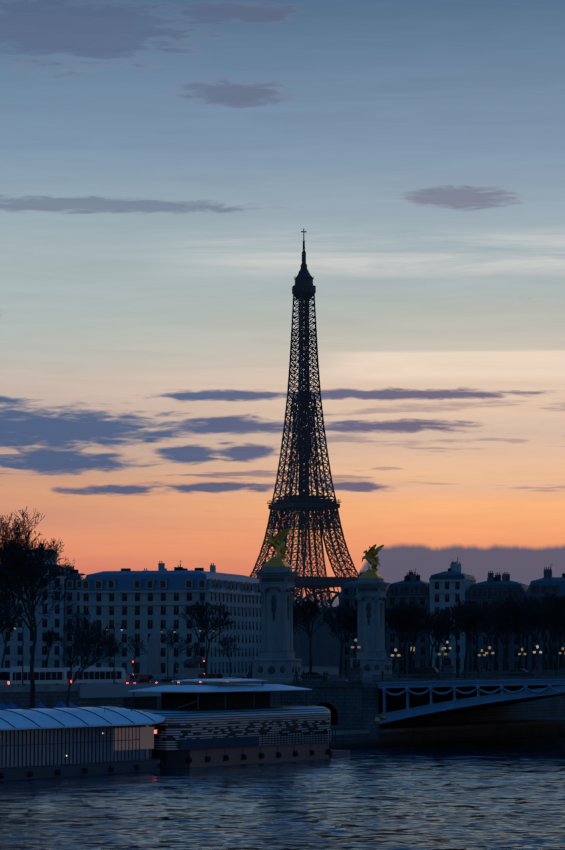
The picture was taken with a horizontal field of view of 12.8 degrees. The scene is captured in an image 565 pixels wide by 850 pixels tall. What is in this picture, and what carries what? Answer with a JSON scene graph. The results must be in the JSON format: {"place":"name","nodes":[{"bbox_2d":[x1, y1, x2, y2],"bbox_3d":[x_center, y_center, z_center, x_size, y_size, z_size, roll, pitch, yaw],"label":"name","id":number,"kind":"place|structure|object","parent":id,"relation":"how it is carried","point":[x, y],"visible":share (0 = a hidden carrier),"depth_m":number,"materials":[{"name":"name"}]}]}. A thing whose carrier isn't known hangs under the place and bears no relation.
{"place":"outdoors","nodes":[
{"label":"outdoors","id":0,"kind":"place"},
{"bbox_2d":[0,550,69,667],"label":"tall building","id":1,"kind":"structure","parent":0,"point":[13,649],"depth_m":592.22,"materials":[{"name":"beige stone"}]},
{"bbox_2d":[0,736,564,849],"bbox_3d":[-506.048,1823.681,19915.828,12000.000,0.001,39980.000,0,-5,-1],"label":"river water","id":2,"kind":"structure","parent":0,"point":[504,794],"depth_m":234.64,"materials":[{"name":"blue liquid"}]},
{"bbox_2d":[0,697,165,780],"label":"houseboat","id":3,"kind":"object","parent":2,"relation":"on","point":[36,743],"visible":1,"depth_m":291.31,"materials":[{"name":"grey metal"}]},
{"bbox_2d":[128,679,349,767],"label":"riverboat","id":4,"kind":"object","parent":2,"relation":"on","point":[218,725],"visible":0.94,"depth_m":321.36,"materials":[{"name":"black"}]},
{"bbox_2d":[0,0,564,606],"label":"sky","id":5,"kind":"structure","parent":0,"point":[165,164],"materials":[{"name":"blue"}]},
{"bbox_2d":[164,666,558,678],"bbox_3d":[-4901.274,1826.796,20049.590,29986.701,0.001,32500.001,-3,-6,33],"label":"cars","id":6,"kind":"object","parent":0,"point":[332,670],"depth_m":746.05,"materials":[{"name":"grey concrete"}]},
{"bbox_2d":[0,598,56,667],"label":"trees","id":7,"kind":"object","parent":6,"relation":"on","point":[48,638],"visible":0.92,"depth_m":447.31,"materials":[{"name":"grey plant"}]},
{"bbox_2d":[0,506,125,708],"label":"tree","id":8,"kind":"object","parent":6,"relation":"on","point":[15,553],"visible":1,"depth_m":324.77,"materials":[{"name":"brown plant"}]},
{"bbox_2d":[64,560,84,667],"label":"building wing","id":9,"kind":"structure","parent":6,"relation":"on","point":[73,586],"depth_m":596.04,"materials":[{"name":"beige stone"}]},
{"bbox_2d":[13,622,214,684],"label":"street furniture","id":10,"kind":"object","parent":6,"relation":"on","point":[154,663],"visible":0.77,"depth_m":381.63,"materials":[{"name":"brown metal"}]},
{"bbox_2d":[0,666,245,685],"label":"quay traffic","id":11,"kind":"object","parent":6,"relation":"on","point":[12,675],"visible":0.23,"depth_m":347.00,"materials":[{"name":"white paint"}]},
{"bbox_2d":[79,560,260,676],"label":"building","id":12,"kind":"structure","parent":6,"relation":"on","point":[144,604],"depth_m":555.14,"materials":[{"name":"beige stone"}]},
{"bbox_2d":[100,630,240,678],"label":"street trees","id":13,"kind":"object","parent":6,"relation":"on","point":[172,642],"visible":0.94,"depth_m":464.94,"materials":[{"name":"grey plant"}]},
{"bbox_2d":[246,528,301,682],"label":"pylon","id":14,"kind":"object","parent":6,"relation":"on","point":[276,660],"visible":1,"depth_m":385.80,"materials":[{"name":"stone"}]},
{"bbox_2d":[0,678,564,749],"bbox_3d":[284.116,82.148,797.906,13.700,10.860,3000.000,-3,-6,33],"label":"quay walls","id":15,"kind":"structure","parent":6,"relation":"on","point":[545,717],"depth_m":388.16,"materials":[{"name":"stone"}]},
{"bbox_2d":[0,700,76,708],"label":"quay tents","id":16,"kind":"object","parent":15,"relation":"on","point":[11,705],"visible":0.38,"depth_m":323.17,"materials":[{"name":"blue"}]},
{"bbox_2d":[249,229,358,606],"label":"lattice tower","id":17,"kind":"structure","parent":6,"relation":"on","point":[304,501],"depth_m":1898.63,"materials":[{"name":"brown metal"}]},
{"bbox_2d":[293,607,338,665],"bbox_3d":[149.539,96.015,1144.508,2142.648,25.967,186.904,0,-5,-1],"label":"distant blocks","id":18,"kind":"structure","parent":6,"relation":"on","point":[325,648],"depth_m":1053.13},
{"bbox_2d":[345,544,392,677],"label":"pylon","id":19,"kind":"object","parent":6,"relation":"on","point":[371,585],"visible":0.9,"depth_m":445.35,"materials":[{"name":"stone"}]},
{"bbox_2d":[178,592,564,677],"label":"trees","id":20,"kind":"object","parent":6,"relation":"on","point":[508,617],"visible":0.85,"depth_m":473.58,"materials":[{"name":"brown plant"}]},
{"bbox_2d":[245,638,564,746],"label":"bridge","id":21,"kind":"structure","parent":6,"relation":"on","point":[357,702],"depth_m":379.60,"materials":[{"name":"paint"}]},
{"bbox_2d":[429,557,475,671],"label":"quay house","id":22,"kind":"structure","parent":6,"relation":"on","point":[450,586],"depth_m":627.23,"materials":[{"name":"beige stone"}]},
{"bbox_2d":[465,571,528,673],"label":"quay house","id":23,"kind":"structure","parent":6,"relation":"on","point":[490,589],"depth_m":623.87,"materials":[{"name":"grey stone"}]},
{"bbox_2d":[338,566,389,673],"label":"quay house","id":24,"kind":"structure","parent":0,"point":[347,594],"depth_m":633.54,"materials":[{"name":"grey stone"}]},
{"bbox_2d":[386,568,429,673],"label":"quay house","id":25,"kind":"structure","parent":0,"point":[411,588],"depth_m":629.58,"materials":[{"name":"grey stone"}]},
{"bbox_2d":[525,564,564,673],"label":"quay house","id":26,"kind":"structure","parent":0,"point":[539,588],"depth_m":620.45,"materials":[{"name":"grey stone"}]}
]}

